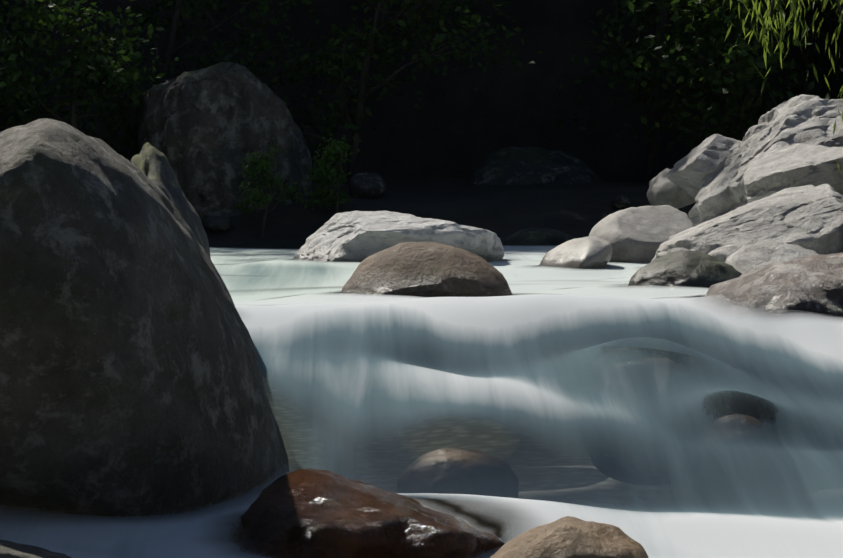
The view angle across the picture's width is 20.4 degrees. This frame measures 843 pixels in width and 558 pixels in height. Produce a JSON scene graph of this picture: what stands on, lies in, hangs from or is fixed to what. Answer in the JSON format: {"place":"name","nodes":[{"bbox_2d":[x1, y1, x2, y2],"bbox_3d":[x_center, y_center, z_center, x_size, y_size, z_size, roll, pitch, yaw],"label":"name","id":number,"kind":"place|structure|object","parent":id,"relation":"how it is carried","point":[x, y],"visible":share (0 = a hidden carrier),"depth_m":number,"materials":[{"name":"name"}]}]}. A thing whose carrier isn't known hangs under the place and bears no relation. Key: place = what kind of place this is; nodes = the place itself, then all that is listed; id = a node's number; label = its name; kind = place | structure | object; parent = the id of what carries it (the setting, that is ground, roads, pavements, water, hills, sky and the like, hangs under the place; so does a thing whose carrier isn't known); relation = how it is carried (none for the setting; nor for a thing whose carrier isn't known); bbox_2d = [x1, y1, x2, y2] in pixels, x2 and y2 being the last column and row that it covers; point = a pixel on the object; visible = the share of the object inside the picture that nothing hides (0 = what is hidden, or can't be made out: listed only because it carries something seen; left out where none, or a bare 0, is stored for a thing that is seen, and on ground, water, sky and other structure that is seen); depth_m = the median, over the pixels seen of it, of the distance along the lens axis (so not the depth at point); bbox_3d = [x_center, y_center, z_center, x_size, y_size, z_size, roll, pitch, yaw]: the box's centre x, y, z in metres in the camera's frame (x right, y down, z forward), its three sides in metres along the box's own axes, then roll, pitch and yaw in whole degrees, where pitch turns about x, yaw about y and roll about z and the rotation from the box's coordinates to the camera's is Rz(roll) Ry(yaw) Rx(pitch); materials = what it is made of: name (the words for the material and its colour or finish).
{"place":"outdoors","nodes":[
{"label":"outdoors","id":0,"kind":"place"},
{"bbox_2d":[203,216,229,231],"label":"rock","id":1,"kind":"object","parent":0,"point":[219,223],"depth_m":14.60,"materials":[{"name":"grey stone"}]},
{"bbox_2d":[322,182,344,193],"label":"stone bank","id":2,"kind":"structure","parent":0,"point":[342,186],"depth_m":15.33,"materials":[{"name":"black"}]},
{"bbox_2d":[348,173,386,197],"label":"rock","id":3,"kind":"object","parent":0,"point":[367,185],"depth_m":15.32,"materials":[{"name":"grey stone"}]},
{"bbox_2d":[0,245,842,557],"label":"river water","id":4,"kind":"structure","parent":0,"point":[650,453],"depth_m":6.34,"materials":[{"name":"white liquid"}]},
{"bbox_2d":[0,540,70,557],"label":"corner rock","id":5,"kind":"object","parent":4,"relation":"in","point":[9,549],"visible":1,"depth_m":4.46,"materials":[{"name":"grey stone"}]},
{"bbox_2d":[131,142,210,258],"bbox_3d":[-0.742,-0.121,6.802,0.272,0.551,0.700,0,3,-2],"label":"slab boulder","id":6,"kind":"object","parent":4,"relation":"on","point":[150,162],"visible":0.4,"depth_m":6.72,"materials":[{"name":"grey stone"}]},
{"bbox_2d":[293,210,503,261],"bbox_3d":[-0.127,-0.137,12.226,1.107,0.443,0.900,0,3,-2],"label":"boulder","id":7,"kind":"object","parent":4,"relation":"on","point":[356,236],"visible":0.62,"depth_m":11.88,"materials":[{"name":"grey stone"}]},
{"bbox_2d":[341,242,511,296],"bbox_3d":[0.022,0.127,8.429,0.650,0.524,0.700,0,3,-2],"label":"boulder","id":8,"kind":"object","parent":4,"relation":"in","point":[423,269],"visible":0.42,"depth_m":8.19,"materials":[{"name":"brown stone"}]},
{"bbox_2d":[412,447,516,538],"bbox_3d":[0.095,0.582,6.089,0.321,0.287,0.275,0,3,-2],"label":"submerged rock","id":9,"kind":"object","parent":4,"relation":"in","point":[483,523],"depth_m":5.99,"materials":[{"name":"grey stone"}]},
{"bbox_2d":[530,236,612,293],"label":"rock","id":10,"kind":"object","parent":4,"relation":"on","point":[591,252],"visible":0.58,"depth_m":11.06,"materials":[{"name":"grey stone"}]},
{"bbox_2d":[589,205,693,286],"bbox_3d":[1.101,-0.146,11.867,0.576,0.455,0.700,0,3,-2],"label":"boulder","id":11,"kind":"object","parent":4,"relation":"on","point":[637,234],"visible":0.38,"depth_m":11.65,"materials":[{"name":"grey stone"}]},
{"bbox_2d":[647,168,694,208],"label":"rock","id":12,"kind":"object","parent":4,"relation":"on","point":[663,189],"visible":0.6,"depth_m":13.93,"materials":[{"name":"grey stone"}]},
{"bbox_2d":[671,248,687,251],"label":"rock","id":13,"kind":"object","parent":4,"relation":"on","point":[678,249],"visible":0.12,"depth_m":10.35,"materials":[{"name":"grey stone"}]},
{"bbox_2d":[627,250,741,358],"bbox_3d":[1.013,0.129,8.963,0.526,0.478,0.450,0,3,-2],"label":"rock","id":14,"kind":"object","parent":4,"relation":"in","point":[687,268],"visible":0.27,"depth_m":8.84,"materials":[{"name":"grey stone"}]},
{"bbox_2d":[708,244,743,262],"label":"rock","id":15,"kind":"object","parent":4,"relation":"in","point":[722,253],"visible":0.12,"depth_m":9.79,"materials":[{"name":"grey stone"}]},
{"bbox_2d":[727,414,760,424],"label":"submerged rock","id":16,"kind":"object","parent":4,"relation":"in","point":[750,418],"depth_m":6.36,"materials":[{"name":"grey stone"}]},
{"bbox_2d":[651,184,842,261],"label":"boulder","id":17,"kind":"object","parent":4,"relation":"on","point":[809,217],"visible":0.56,"depth_m":10.55,"materials":[{"name":"grey stone"}]},
{"bbox_2d":[725,240,818,273],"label":"rock","id":18,"kind":"object","parent":4,"relation":"in","point":[744,259],"visible":0.25,"depth_m":9.37,"materials":[{"name":"grey stone"}]},
{"bbox_2d":[0,0,842,543],"bbox_3d":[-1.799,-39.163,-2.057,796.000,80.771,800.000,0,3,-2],"label":"ground","id":19,"kind":"structure","parent":0,"point":[430,154],"depth_m":17.13,"materials":[{"name":"black soil"}]},
{"bbox_2d":[0,68,82,130],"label":"shrub","id":20,"kind":"object","parent":19,"relation":"on","point":[66,74],"visible":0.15,"depth_m":16.09,"materials":[{"name":"green plant"}]},
{"bbox_2d":[0,3,87,123],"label":"understory tree","id":21,"kind":"object","parent":19,"relation":"on","point":[8,54],"visible":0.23,"depth_m":16.27,"materials":[{"name":"green plant"}]},
{"bbox_2d":[0,3,132,130],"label":"understory tree","id":22,"kind":"object","parent":19,"relation":"on","point":[22,120],"visible":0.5,"depth_m":15.39,"materials":[{"name":"green plant"}]},
{"bbox_2d":[0,0,178,161],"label":"shrub","id":23,"kind":"object","parent":19,"relation":"on","point":[117,82],"visible":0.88,"depth_m":15.38,"materials":[{"name":"green plant"}]},
{"bbox_2d":[0,118,288,553],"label":"boulder","id":24,"kind":"object","parent":19,"relation":"on","point":[131,384],"visible":0.75,"depth_m":5.13,"materials":[{"name":"grey stone"}]},
{"bbox_2d":[101,0,330,95],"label":"tree","id":25,"kind":"object","parent":19,"relation":"on","point":[175,22],"visible":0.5,"depth_m":16.16,"materials":[{"name":"green plant"}]},
{"bbox_2d":[138,62,313,220],"bbox_3d":[-1.274,-0.662,15.389,1.199,1.508,1.300,0,3,-2],"label":"tall boulder","id":26,"kind":"object","parent":19,"relation":"on","point":[204,131],"visible":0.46,"depth_m":14.90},
{"bbox_2d":[236,138,310,236],"bbox_3d":[-0.926,-0.551,14.618,0.470,0.658,0.496,0,3,-2],"label":"shrub","id":27,"kind":"object","parent":19,"relation":"on","point":[262,165],"visible":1,"depth_m":14.55,"materials":[{"name":"green plant"}]},
{"bbox_2d":[299,133,360,213],"bbox_3d":[-0.597,-0.629,14.912,0.426,0.597,0.446,0,3,-2],"label":"shrub","id":28,"kind":"object","parent":19,"relation":"on","point":[327,173],"visible":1,"depth_m":14.82,"materials":[{"name":"green plant"}]},
{"bbox_2d":[237,468,504,557],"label":"brown rock","id":29,"kind":"object","parent":19,"relation":"on","point":[308,513],"visible":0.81,"depth_m":4.95,"materials":[{"name":"brown stone"}]},
{"bbox_2d":[266,0,562,183],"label":"tree","id":30,"kind":"object","parent":19,"relation":"on","point":[366,52],"visible":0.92,"depth_m":16.09,"materials":[{"name":"green plant"}]},
{"bbox_2d":[375,0,473,66],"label":"understory tree","id":31,"kind":"object","parent":19,"relation":"on","point":[419,6],"visible":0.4,"depth_m":17.13,"materials":[{"name":"green plant"}]},
{"bbox_2d":[466,147,601,184],"bbox_3d":[0.715,-0.487,16.400,0.946,0.882,1.122,-2,3,-30],"label":"dark boulder","id":32,"kind":"object","parent":19,"relation":"on","point":[523,166],"visible":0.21,"depth_m":16.26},
{"bbox_2d":[500,227,574,266],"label":"dark rock","id":33,"kind":"object","parent":19,"relation":"on","point":[532,236],"visible":0.27,"depth_m":14.26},
{"bbox_2d":[490,516,647,557],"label":"tan rock","id":34,"kind":"object","parent":19,"relation":"on","point":[568,537],"visible":1,"depth_m":4.59,"materials":[{"name":"beige stone"}]},
{"bbox_2d":[528,0,842,155],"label":"shrub","id":35,"kind":"object","parent":19,"relation":"on","point":[723,15],"visible":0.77,"depth_m":15.38,"materials":[{"name":"green plant"}]},
{"bbox_2d":[556,0,842,134],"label":"understory tree","id":36,"kind":"object","parent":19,"relation":"on","point":[803,67],"visible":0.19,"depth_m":16.97,"materials":[{"name":"green plant"}]},
{"bbox_2d":[580,0,842,181],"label":"understory tree","id":37,"kind":"object","parent":19,"relation":"on","point":[651,159],"visible":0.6,"depth_m":16.45,"materials":[{"name":"green plant"}]},
{"bbox_2d":[671,4,842,94],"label":"understory tree","id":38,"kind":"object","parent":19,"relation":"on","point":[821,30],"visible":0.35,"depth_m":16.43,"materials":[{"name":"green plant"}]},
{"bbox_2d":[688,94,842,224],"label":"boulder","id":39,"kind":"object","parent":19,"relation":"on","point":[786,124],"visible":0.54,"depth_m":12.90,"materials":[{"name":"grey stone"}]},
{"bbox_2d":[666,134,741,198],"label":"boulder","id":40,"kind":"object","parent":39,"relation":"on","point":[692,169],"visible":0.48,"depth_m":13.29,"materials":[{"name":"grey stone"}]},
{"bbox_2d":[704,252,842,422],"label":"brown boulder","id":41,"kind":"object","parent":19,"relation":"on","point":[810,284],"visible":0.23,"depth_m":7.47,"materials":[{"name":"stone"}]},
{"bbox_2d":[722,0,842,176],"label":"willow tree","id":42,"kind":"object","parent":19,"relation":"on","point":[838,3],"visible":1,"depth_m":4.87,"materials":[{"name":"green plant"}]},
{"bbox_2d":[743,144,842,202],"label":"boulder","id":43,"kind":"object","parent":19,"relation":"on","point":[797,165],"visible":0.73,"depth_m":11.91,"materials":[{"name":"grey stone"}]},
{"bbox_2d":[802,0,842,62],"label":"understory tree","id":44,"kind":"object","parent":19,"relation":"on","point":[832,18],"visible":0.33,"depth_m":16.81,"materials":[{"name":"green plant"}]},
{"bbox_2d":[610,195,630,208],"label":"rock","id":45,"kind":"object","parent":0,"point":[620,202],"depth_m":14.85,"materials":[{"name":"grey stone"}]}
]}

